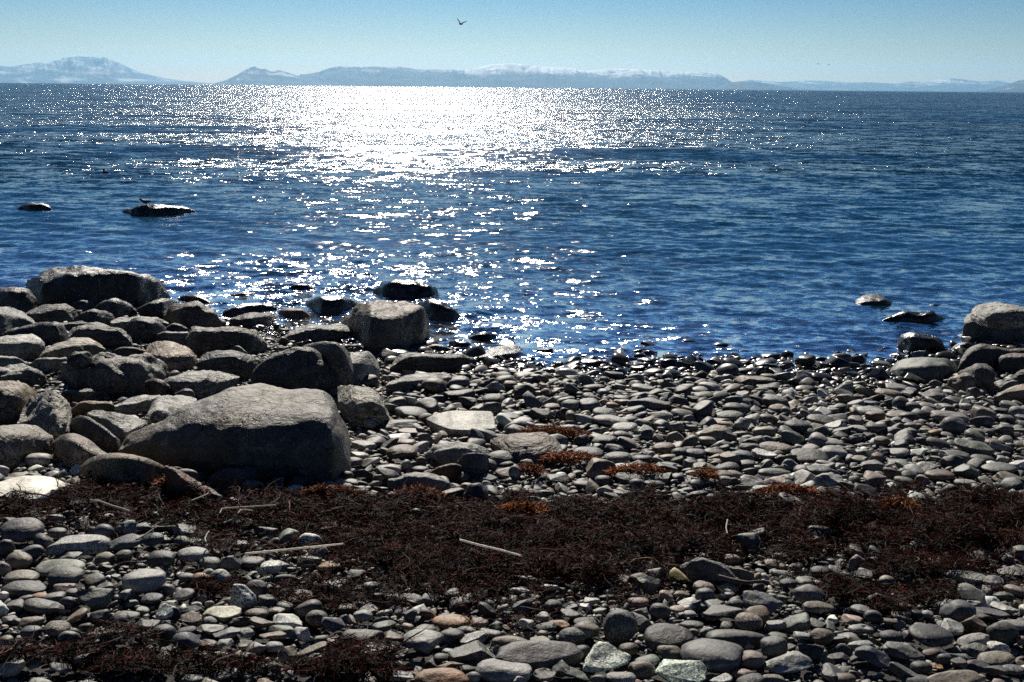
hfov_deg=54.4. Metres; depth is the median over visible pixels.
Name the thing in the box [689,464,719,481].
seaweed tuft
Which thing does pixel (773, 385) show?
beach stone
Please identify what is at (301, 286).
boulder
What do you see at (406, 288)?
boulder
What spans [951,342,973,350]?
boulder
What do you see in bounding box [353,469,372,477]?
beach stone
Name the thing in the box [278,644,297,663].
beach stone
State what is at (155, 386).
boulder
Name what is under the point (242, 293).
boulder
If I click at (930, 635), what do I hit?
beach stone
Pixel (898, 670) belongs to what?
beach stone
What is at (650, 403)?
beach stone
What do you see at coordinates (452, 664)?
beach stone
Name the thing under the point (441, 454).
boulder
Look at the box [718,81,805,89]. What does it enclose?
mountain
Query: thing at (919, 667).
beach stone
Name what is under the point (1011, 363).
boulder
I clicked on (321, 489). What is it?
seaweed tuft
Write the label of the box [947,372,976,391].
boulder
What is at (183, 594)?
beach stone
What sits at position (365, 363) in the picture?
boulder
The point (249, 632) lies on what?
beach stone
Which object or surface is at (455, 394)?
beach stone
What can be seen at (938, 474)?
beach stone
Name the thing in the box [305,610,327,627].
beach stone
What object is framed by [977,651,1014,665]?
beach stone
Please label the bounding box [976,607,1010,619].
beach stone
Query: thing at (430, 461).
beach stone
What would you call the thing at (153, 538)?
beach stone
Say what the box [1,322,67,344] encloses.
boulder
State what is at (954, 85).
mountain
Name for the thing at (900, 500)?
seaweed tuft
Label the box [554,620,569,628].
beach stone
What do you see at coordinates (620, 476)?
beach stone
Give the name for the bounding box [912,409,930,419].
beach stone
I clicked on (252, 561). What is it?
beach stone
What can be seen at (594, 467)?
beach stone
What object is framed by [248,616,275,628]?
beach stone
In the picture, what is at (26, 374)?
boulder
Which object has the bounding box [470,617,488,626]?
beach stone
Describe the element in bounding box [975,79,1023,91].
mountain
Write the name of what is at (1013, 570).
beach stone
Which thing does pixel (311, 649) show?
beach stone
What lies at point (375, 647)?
beach stone
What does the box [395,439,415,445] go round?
beach stone
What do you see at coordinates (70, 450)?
boulder
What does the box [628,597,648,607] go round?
beach stone
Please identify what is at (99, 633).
beach stone
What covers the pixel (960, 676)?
beach stone
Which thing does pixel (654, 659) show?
beach stone
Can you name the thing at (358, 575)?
beach stone
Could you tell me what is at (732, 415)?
beach stone
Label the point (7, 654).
beach stone
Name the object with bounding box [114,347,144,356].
boulder
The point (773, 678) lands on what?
beach stone
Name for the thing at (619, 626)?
beach stone
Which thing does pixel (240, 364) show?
boulder
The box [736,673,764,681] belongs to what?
beach stone
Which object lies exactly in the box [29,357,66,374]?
boulder
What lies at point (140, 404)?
boulder
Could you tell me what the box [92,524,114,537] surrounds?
beach stone
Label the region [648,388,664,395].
beach stone
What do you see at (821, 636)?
beach stone
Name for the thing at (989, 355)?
boulder
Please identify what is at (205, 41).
sky
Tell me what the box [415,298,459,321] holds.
boulder
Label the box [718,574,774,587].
kelp stalk
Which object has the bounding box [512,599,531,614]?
beach stone
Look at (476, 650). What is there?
beach stone
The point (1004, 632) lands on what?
beach stone
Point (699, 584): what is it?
beach stone
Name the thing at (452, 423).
boulder
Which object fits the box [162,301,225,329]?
boulder
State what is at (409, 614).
beach stone
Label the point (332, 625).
beach stone
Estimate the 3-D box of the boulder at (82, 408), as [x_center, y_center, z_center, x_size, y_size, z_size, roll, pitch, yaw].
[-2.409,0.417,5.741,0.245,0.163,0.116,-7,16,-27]
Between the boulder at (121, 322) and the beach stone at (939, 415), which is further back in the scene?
the boulder at (121, 322)
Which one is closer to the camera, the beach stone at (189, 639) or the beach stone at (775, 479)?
the beach stone at (189, 639)
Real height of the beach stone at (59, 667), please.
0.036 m
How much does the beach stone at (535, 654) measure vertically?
0.079 m
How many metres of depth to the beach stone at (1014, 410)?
6.46 m
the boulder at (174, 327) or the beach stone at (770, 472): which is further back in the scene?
the boulder at (174, 327)
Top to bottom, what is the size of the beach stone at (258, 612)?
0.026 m
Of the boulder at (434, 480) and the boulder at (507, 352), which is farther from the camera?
the boulder at (507, 352)
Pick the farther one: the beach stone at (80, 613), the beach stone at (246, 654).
the beach stone at (80, 613)
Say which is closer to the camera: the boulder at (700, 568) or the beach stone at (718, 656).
the beach stone at (718, 656)
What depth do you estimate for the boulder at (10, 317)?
8.22 m
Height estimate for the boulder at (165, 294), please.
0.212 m
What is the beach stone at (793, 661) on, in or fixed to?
on the ground
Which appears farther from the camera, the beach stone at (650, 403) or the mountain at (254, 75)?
the mountain at (254, 75)
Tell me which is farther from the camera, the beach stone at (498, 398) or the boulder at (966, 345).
the boulder at (966, 345)
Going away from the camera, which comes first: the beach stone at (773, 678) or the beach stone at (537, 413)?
the beach stone at (773, 678)
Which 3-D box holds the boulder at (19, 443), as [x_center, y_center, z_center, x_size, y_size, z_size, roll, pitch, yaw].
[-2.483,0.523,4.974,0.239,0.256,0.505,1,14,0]
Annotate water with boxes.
[0,83,1023,377]
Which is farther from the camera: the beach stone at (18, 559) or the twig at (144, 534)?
the twig at (144, 534)
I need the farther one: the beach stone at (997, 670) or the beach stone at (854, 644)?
the beach stone at (854, 644)
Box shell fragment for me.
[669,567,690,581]
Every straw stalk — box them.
[245,543,343,554]
[459,539,521,556]
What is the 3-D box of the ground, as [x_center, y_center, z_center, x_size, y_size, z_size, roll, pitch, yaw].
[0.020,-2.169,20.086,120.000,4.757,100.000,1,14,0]
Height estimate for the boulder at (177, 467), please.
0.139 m
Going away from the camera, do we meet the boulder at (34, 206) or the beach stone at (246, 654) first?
the beach stone at (246, 654)
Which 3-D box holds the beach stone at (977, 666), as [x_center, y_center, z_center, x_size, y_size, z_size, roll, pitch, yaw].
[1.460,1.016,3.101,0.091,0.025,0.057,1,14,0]
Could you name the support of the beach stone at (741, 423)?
on the ground
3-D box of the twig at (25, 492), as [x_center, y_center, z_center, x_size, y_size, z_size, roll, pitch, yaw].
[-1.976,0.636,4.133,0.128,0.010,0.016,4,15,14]
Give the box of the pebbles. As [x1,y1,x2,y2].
[0,289,1023,681]
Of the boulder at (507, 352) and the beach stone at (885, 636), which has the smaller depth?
the beach stone at (885, 636)
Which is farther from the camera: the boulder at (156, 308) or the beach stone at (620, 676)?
the boulder at (156, 308)
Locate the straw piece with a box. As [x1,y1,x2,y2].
[219,504,275,513]
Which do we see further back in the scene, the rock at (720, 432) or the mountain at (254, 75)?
the mountain at (254, 75)
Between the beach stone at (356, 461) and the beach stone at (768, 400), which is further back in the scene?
the beach stone at (768, 400)
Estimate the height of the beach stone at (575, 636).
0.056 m
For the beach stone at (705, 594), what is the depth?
3.56 m
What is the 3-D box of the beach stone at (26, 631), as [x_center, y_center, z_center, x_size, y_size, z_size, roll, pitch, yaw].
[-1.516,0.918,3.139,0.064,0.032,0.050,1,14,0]
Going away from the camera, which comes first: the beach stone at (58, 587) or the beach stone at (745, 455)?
the beach stone at (58, 587)
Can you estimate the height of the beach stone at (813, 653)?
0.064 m
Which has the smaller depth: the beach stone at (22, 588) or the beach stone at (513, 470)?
the beach stone at (22, 588)
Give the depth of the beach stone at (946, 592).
3.65 m
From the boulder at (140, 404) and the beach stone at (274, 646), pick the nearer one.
the beach stone at (274, 646)
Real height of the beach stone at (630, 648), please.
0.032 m
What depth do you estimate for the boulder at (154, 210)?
17.23 m
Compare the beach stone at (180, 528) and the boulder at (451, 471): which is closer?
the beach stone at (180, 528)
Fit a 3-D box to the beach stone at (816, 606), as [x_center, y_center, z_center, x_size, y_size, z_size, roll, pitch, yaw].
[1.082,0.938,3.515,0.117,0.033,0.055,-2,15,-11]
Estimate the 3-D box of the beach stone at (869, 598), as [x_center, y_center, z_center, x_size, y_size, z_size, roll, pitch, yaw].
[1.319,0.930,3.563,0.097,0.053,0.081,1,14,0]
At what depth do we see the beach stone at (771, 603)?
3.48 m
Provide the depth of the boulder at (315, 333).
8.76 m
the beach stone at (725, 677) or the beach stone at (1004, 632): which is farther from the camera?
the beach stone at (1004, 632)
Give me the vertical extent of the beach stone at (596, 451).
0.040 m
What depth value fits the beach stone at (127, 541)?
3.86 m
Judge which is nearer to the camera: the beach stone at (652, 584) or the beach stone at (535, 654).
the beach stone at (535, 654)
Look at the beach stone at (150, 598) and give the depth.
3.46 m
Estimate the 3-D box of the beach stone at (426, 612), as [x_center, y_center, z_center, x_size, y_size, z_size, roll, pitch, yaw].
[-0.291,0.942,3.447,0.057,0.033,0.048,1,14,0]
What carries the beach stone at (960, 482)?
on the ground
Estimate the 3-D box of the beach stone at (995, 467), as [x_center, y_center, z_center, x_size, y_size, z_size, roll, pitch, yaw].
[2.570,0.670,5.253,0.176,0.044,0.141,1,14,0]
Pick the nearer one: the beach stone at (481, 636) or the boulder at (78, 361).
the beach stone at (481, 636)
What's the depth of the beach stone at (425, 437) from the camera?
5.53 m
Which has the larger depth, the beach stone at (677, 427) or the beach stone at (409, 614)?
the beach stone at (677, 427)
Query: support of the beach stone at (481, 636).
on the ground
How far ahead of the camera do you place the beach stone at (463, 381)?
7.03 m
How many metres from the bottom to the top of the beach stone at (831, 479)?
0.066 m
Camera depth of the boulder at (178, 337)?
8.25 m
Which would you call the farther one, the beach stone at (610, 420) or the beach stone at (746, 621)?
the beach stone at (610, 420)
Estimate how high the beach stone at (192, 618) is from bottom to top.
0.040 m
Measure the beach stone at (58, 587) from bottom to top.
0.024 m
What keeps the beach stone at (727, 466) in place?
on the ground
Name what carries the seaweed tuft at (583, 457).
on the ground
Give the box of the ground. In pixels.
[0,287,1023,681]
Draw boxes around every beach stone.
[0,517,44,541]
[0,539,14,555]
[0,648,13,660]
[0,659,25,676]
[1,580,46,595]
[3,570,39,583]
[5,551,31,568]
[19,625,42,638]
[23,598,58,613]
[24,655,44,669]
[33,533,53,549]
[34,559,85,577]
[43,620,70,636]
[44,534,110,555]
[47,527,66,537]
[47,567,84,583]
[49,662,73,672]
[52,583,75,591]
[54,550,83,558]
[66,608,88,623]
[75,588,113,609]
[82,639,98,646]
[87,629,125,639]
[89,609,109,621]
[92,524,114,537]
[94,644,116,654]
[96,582,116,589]
[106,533,142,550]
[111,612,129,626]
[115,519,136,534]
[118,611,139,620]
[121,568,165,593]
[130,645,153,654]
[134,619,160,629]
[140,593,162,603]
[142,532,163,545]
[146,550,175,568]
[150,624,175,641]
[155,603,174,620]
[172,588,194,600]
[172,632,199,649]
[173,524,195,536]
[177,547,208,561]
[180,605,203,612]
[181,611,201,627]
[192,572,211,585]
[199,557,220,569]
[199,639,216,647]
[201,624,224,634]
[203,606,241,621]
[209,667,236,680]
[211,569,230,585]
[212,627,240,638]
[219,555,241,570]
[225,617,249,625]
[229,584,255,608]
[235,652,256,662]
[238,627,255,637]
[240,556,264,567]
[244,608,268,617]
[246,580,267,598]
[247,642,267,652]
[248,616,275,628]
[258,595,277,606]
[259,560,281,574]
[259,631,286,639]
[263,625,294,636]
[266,641,282,651]
[273,613,301,628]
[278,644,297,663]
[288,589,313,601]
[294,627,309,642]
[295,599,321,617]
[298,641,326,656]
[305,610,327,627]
[317,561,337,570]
[321,617,346,632]
[342,629,384,643]
[346,569,366,580]
[350,457,362,465]
[351,440,375,450]
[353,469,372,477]
[353,609,372,621]
[358,642,392,653]
[359,603,377,611]
[360,457,379,467]
[361,374,378,386]
[373,620,396,630]
[376,464,401,473]
[380,437,398,448]
[383,419,417,430]
[384,630,403,640]
[386,444,418,457]
[390,671,413,680]
[395,406,427,418]
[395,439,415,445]
[396,428,417,434]
[400,593,422,603]
[402,608,416,623]
[403,629,444,653]
[413,624,435,630]
[414,668,468,681]
[418,433,432,445]
[419,607,435,617]
[422,378,446,392]
[426,458,438,463]
[432,614,469,628]
[434,661,463,667]
[440,628,463,643]
[441,389,475,398]
[447,376,469,387]
[448,640,495,661]
[458,397,476,405]
[459,631,488,644]
[466,672,480,681]
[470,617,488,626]
[475,658,531,681]
[477,602,496,618]
[479,628,500,637]
[482,394,504,402]
[483,402,501,416]
[485,381,505,391]
[489,450,513,461]
[492,635,525,645]
[495,467,521,477]
[495,640,583,673]
[508,465,520,479]
[511,676,526,681]
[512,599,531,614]
[518,618,534,628]
[530,408,551,419]
[530,636,550,640]
[533,668,555,681]
[536,621,555,631]
[544,473,569,482]
[544,599,561,612]
[551,660,569,677]
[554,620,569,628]
[558,627,584,645]
[560,608,580,618]
[561,399,579,410]
[564,666,590,681]
[573,434,587,444]
[573,447,603,456]
[573,617,600,626]
[573,621,599,638]
[577,645,590,656]
[579,398,600,411]
[582,641,630,672]
[585,458,616,478]
[592,435,617,447]
[593,407,616,415]
[593,415,627,425]
[603,452,631,463]
[603,609,636,645]
[604,444,624,451]
[606,672,635,681]
[611,422,637,431]
[615,471,647,483]
[619,642,638,655]
[627,397,671,410]
[628,573,647,586]
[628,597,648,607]
[631,607,647,616]
[632,455,652,461]
[635,654,659,665]
[636,576,660,594]
[644,623,693,651]
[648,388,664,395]
[649,603,670,618]
[652,442,675,453]
[653,462,677,473]
[655,659,707,681]
[657,645,680,659]
[667,423,684,432]
[671,447,686,456]
[679,620,703,628]
[680,638,742,673]
[685,448,705,457]
[693,580,714,591]
[695,587,713,600]
[703,604,742,620]
[705,629,765,648]
[710,673,732,681]
[714,410,742,419]
[714,462,739,470]
[716,470,732,479]
[722,402,744,411]
[725,598,742,608]
[732,417,750,429]
[732,450,752,460]
[734,375,775,385]
[734,612,762,630]
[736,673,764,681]
[738,443,759,451]
[740,475,766,486]
[740,650,764,668]
[742,590,783,612]
[751,448,776,459]
[756,382,779,389]
[758,468,788,476]
[759,441,793,452]
[760,635,787,656]
[762,395,787,405]
[763,674,784,681]
[764,476,786,485]
[764,620,786,630]
[766,651,813,673]
[779,578,796,587]
[782,612,810,634]
[784,419,812,433]
[790,448,828,462]
[793,584,823,602]
[795,576,814,585]
[797,644,823,664]
[800,408,809,417]
[802,601,833,612]
[806,414,833,424]
[806,465,831,473]
[810,566,829,577]
[810,628,833,643]
[814,473,843,486]
[819,655,834,665]
[820,445,847,458]
[822,663,843,681]
[825,419,846,427]
[828,565,843,574]
[835,673,855,681]
[836,394,854,402]
[848,640,875,648]
[850,604,870,613]
[853,568,872,578]
[854,645,890,669]
[856,406,883,414]
[859,459,884,471]
[863,471,886,487]
[863,610,883,622]
[865,423,886,432]
[866,593,890,608]
[875,388,900,397]
[879,630,902,642]
[882,641,924,659]
[883,467,901,478]
[885,383,906,391]
[888,662,916,678]
[892,396,908,410]
[901,674,928,681]
[905,401,921,411]
[908,624,953,646]
[910,661,932,673]
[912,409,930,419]
[914,474,929,484]
[917,461,939,471]
[920,388,947,399]
[924,469,954,480]
[927,670,982,681]
[929,410,969,423]
[930,663,943,669]
[933,591,955,598]
[939,450,970,462]
[939,599,975,621]
[940,416,965,433]
[941,618,964,634]
[946,570,986,583]
[950,657,967,668]
[953,438,994,455]
[954,479,977,486]
[957,583,984,601]
[957,633,989,646]
[960,615,987,633]
[960,643,988,657]
[967,659,990,672]
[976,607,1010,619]
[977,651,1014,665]
[981,462,1016,472]
[982,575,1003,585]
[985,621,1018,643]
[985,665,1008,675]
[987,641,1010,652]
[990,601,1019,613]
[991,471,1023,481]
[993,424,1013,435]
[997,564,1023,575]
[998,620,1023,630]
[1002,664,1023,674]
[1009,406,1023,416]
[1009,460,1023,469]
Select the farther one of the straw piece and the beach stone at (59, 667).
the straw piece
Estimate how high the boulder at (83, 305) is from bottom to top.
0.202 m
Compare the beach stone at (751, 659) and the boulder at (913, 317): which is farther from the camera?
the boulder at (913, 317)
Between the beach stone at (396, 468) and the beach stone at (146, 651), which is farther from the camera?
the beach stone at (396, 468)
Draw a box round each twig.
[23,491,49,496]
[90,499,130,511]
[135,528,153,539]
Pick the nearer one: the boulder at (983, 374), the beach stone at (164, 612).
the beach stone at (164, 612)
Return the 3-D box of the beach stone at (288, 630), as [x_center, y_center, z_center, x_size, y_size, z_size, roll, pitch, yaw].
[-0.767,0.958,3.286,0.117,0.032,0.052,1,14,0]
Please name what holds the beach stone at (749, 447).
on the ground
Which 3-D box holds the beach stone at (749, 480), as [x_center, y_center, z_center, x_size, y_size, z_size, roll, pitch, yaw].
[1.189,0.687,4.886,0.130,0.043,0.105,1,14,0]
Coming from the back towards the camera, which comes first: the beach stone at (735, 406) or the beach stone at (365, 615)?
the beach stone at (735, 406)
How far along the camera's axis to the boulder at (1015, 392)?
6.82 m
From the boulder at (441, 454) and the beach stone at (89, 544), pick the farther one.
the boulder at (441, 454)
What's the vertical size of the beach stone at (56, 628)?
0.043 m
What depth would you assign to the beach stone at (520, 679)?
2.97 m
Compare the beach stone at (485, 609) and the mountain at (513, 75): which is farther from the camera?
the mountain at (513, 75)
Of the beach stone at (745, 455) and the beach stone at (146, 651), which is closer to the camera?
the beach stone at (146, 651)
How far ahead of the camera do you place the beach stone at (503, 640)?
3.23 m
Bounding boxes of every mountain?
[0,56,213,84]
[212,66,339,85]
[299,63,730,88]
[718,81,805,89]
[745,78,1010,91]
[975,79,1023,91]
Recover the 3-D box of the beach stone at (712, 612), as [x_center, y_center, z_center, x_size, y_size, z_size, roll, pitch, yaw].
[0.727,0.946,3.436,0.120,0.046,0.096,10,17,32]
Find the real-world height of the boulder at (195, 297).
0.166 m
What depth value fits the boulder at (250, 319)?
9.25 m
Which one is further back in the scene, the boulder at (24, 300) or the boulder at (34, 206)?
the boulder at (34, 206)
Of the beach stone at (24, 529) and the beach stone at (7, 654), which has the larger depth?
the beach stone at (24, 529)
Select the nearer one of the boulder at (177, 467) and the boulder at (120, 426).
the boulder at (177, 467)
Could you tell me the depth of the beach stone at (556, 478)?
4.99 m
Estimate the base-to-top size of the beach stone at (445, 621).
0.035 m
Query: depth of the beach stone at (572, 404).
6.45 m
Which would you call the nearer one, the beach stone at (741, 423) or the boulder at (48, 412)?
the boulder at (48, 412)
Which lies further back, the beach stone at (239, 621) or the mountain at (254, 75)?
the mountain at (254, 75)
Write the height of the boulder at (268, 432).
0.482 m
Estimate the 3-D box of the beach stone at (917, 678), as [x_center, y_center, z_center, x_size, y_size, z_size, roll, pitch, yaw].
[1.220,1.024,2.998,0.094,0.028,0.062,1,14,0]
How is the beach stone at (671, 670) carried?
on the ground
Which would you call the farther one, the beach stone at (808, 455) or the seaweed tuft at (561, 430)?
the seaweed tuft at (561, 430)
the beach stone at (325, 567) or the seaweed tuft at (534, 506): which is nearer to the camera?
the beach stone at (325, 567)
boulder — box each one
[0,287,36,312]
[0,307,35,336]
[0,334,44,361]
[0,356,27,366]
[0,363,46,388]
[0,380,36,425]
[0,424,53,473]
[0,476,66,508]
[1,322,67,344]
[17,202,52,210]
[17,390,71,439]
[25,303,81,322]
[26,265,167,306]
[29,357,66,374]
[39,337,105,357]
[52,433,105,468]
[60,352,167,399]
[61,388,105,402]
[62,321,107,330]
[66,351,92,370]
[67,324,132,352]
[70,299,94,311]
[70,415,120,452]
[71,401,114,418]
[74,309,114,325]
[81,453,164,494]
[87,410,147,444]
[93,298,136,318]
[110,316,168,330]
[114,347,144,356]
[114,394,160,414]
[118,383,351,486]
[121,204,195,216]
[126,317,166,344]
[138,298,178,319]
[145,341,196,371]
[145,378,170,395]
[147,395,196,423]
[155,331,187,343]
[159,291,170,298]
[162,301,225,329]
[164,370,239,398]
[164,466,222,507]
[166,323,189,332]
[170,466,200,481]
[174,388,194,397]
[177,294,211,303]
[185,326,267,355]
[197,350,261,380]
[209,466,258,493]
[222,302,276,316]
[228,345,247,353]
[230,292,255,295]
[230,312,278,328]
[251,347,343,394]
[277,308,310,318]
[284,323,352,342]
[286,284,315,303]
[303,341,353,385]
[305,295,357,313]
[337,385,389,431]
[339,300,430,352]
[343,344,365,350]
[350,351,379,385]
[373,279,437,297]
[386,372,451,395]
[388,472,449,490]
[390,352,476,373]
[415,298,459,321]
[425,441,490,466]
[426,344,451,351]
[426,411,494,437]
[429,463,463,484]
[452,341,470,348]
[457,453,488,482]
[468,331,497,340]
[477,344,521,360]
[491,432,563,468]
[679,557,739,594]
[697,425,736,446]
[727,566,753,591]
[855,294,892,305]
[883,310,944,322]
[890,357,957,381]
[897,331,951,354]
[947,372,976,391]
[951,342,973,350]
[957,344,1023,372]
[958,363,995,390]
[962,313,1023,343]
[970,302,1023,328]
[993,384,1023,405]
[995,353,1023,378]
[1011,369,1023,384]
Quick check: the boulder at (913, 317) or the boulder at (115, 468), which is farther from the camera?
the boulder at (913, 317)
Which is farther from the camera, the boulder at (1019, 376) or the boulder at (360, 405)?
the boulder at (1019, 376)
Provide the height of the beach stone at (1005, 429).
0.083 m
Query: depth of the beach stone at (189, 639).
3.14 m
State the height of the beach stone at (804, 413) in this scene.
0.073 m
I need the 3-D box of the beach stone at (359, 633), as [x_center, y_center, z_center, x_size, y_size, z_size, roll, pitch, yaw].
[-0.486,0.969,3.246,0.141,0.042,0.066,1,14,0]
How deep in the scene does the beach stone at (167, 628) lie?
3.18 m
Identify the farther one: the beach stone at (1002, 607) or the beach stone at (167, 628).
the beach stone at (1002, 607)
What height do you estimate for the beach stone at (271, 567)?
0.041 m
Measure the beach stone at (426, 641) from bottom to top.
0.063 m
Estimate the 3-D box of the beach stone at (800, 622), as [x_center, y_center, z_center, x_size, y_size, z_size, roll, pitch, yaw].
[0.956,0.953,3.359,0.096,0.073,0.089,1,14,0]
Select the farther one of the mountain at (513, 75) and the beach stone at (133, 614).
the mountain at (513, 75)
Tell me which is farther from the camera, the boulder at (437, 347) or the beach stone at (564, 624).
the boulder at (437, 347)
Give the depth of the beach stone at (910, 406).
6.58 m
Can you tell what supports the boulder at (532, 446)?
on the ground
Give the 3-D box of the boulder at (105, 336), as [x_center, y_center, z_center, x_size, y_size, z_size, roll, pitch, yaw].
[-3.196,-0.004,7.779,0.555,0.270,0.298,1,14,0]
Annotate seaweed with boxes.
[0,460,1023,681]
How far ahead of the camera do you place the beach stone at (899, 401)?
6.64 m
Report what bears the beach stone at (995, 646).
on the ground
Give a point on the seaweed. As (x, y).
(383, 530)
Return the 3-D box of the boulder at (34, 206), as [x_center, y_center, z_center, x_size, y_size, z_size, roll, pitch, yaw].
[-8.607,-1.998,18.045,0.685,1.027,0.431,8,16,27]
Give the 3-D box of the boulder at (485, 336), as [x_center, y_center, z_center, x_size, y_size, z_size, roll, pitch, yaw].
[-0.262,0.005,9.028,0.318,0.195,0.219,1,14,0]
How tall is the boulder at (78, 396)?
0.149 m
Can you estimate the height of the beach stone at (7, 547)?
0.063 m
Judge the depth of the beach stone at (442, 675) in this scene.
2.96 m
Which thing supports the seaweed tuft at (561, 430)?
on the ground
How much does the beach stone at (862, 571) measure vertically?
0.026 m
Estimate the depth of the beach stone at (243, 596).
3.48 m
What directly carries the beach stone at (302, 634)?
on the ground
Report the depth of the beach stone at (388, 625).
3.34 m
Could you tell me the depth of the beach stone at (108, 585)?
3.50 m
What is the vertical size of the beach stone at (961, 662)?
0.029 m
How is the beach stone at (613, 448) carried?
on the ground
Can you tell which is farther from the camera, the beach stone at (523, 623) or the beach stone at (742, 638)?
the beach stone at (523, 623)
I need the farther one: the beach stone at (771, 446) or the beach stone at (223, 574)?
the beach stone at (771, 446)
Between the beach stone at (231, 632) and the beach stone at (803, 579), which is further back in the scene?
the beach stone at (803, 579)
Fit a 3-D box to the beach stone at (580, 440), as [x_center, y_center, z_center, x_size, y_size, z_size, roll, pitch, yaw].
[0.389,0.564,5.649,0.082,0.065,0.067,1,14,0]
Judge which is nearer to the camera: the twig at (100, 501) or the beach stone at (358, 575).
the beach stone at (358, 575)
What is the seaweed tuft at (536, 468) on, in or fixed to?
on the ground
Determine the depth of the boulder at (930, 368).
7.72 m
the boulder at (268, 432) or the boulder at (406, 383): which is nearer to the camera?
the boulder at (268, 432)
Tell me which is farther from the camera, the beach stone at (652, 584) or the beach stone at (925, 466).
the beach stone at (925, 466)
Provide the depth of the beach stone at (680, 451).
5.43 m
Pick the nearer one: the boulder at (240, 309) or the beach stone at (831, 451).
the beach stone at (831, 451)
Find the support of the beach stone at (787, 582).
on the ground
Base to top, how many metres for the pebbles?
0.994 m
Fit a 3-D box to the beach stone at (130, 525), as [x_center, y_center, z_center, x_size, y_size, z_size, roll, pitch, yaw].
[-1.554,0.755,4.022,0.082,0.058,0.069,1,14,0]
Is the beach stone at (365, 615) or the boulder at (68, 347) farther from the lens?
the boulder at (68, 347)
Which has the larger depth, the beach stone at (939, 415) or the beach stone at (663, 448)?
the beach stone at (939, 415)
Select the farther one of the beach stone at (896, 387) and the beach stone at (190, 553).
the beach stone at (896, 387)
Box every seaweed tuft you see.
[151,473,190,489]
[297,482,366,501]
[394,482,448,498]
[492,498,552,518]
[516,460,550,478]
[518,423,592,437]
[538,449,603,464]
[603,460,670,476]
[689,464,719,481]
[752,480,824,496]
[876,493,924,508]
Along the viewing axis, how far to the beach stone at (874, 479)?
4.96 m
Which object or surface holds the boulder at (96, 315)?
on the ground
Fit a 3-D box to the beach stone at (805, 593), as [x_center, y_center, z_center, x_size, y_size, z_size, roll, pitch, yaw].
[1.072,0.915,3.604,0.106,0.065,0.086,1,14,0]
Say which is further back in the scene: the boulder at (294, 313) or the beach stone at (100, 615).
the boulder at (294, 313)
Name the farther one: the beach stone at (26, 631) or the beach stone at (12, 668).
the beach stone at (26, 631)
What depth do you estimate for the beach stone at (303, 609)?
3.42 m
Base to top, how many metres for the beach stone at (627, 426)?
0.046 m
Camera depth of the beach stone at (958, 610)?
3.45 m
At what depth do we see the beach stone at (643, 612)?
3.46 m
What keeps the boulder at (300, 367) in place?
on the ground
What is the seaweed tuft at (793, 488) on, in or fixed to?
on the ground
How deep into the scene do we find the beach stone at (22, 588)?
3.42 m
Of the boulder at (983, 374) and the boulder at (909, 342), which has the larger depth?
the boulder at (909, 342)
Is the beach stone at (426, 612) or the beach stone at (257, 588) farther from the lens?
the beach stone at (257, 588)
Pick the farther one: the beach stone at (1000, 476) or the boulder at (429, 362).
the boulder at (429, 362)
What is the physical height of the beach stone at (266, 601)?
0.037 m
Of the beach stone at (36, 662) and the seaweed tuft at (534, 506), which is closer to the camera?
the beach stone at (36, 662)
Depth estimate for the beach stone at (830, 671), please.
2.99 m
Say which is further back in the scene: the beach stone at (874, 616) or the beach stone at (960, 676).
the beach stone at (874, 616)
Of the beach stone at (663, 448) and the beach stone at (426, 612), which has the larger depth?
the beach stone at (663, 448)
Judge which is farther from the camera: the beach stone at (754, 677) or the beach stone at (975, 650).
the beach stone at (975, 650)
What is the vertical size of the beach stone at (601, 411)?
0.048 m
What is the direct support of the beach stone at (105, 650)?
on the ground
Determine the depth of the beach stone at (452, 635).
3.26 m
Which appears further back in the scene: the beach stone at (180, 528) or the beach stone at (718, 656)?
the beach stone at (180, 528)
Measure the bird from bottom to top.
0.122 m
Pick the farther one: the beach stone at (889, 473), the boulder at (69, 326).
the boulder at (69, 326)
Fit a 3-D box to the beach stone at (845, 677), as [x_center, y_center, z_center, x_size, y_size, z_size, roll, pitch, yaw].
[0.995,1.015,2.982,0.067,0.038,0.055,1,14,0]
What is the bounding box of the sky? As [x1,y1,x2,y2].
[0,0,1023,83]
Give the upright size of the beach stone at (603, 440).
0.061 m
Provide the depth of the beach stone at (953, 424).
5.98 m
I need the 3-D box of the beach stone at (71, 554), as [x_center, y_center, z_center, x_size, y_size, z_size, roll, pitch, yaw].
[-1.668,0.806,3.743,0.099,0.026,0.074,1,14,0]
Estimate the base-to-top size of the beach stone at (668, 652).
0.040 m
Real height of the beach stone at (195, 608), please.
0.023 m
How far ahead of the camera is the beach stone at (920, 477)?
5.01 m
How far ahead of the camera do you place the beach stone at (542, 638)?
3.26 m
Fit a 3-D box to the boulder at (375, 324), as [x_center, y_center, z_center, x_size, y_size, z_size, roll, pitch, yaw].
[-1.124,-0.183,9.125,0.732,0.479,1.567,-5,15,-20]
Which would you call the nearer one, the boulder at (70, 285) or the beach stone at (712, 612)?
the beach stone at (712, 612)
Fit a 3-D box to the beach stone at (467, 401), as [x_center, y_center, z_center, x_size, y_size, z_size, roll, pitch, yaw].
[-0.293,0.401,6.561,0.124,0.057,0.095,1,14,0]
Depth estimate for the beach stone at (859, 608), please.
3.50 m
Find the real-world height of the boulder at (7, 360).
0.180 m
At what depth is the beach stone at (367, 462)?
5.12 m
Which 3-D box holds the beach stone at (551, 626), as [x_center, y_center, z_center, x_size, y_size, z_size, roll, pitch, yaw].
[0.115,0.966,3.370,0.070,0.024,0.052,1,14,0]
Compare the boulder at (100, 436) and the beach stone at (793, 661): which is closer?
the beach stone at (793, 661)
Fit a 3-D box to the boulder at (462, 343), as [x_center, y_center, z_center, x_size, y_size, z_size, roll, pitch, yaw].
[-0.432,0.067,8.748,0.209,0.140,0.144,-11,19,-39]

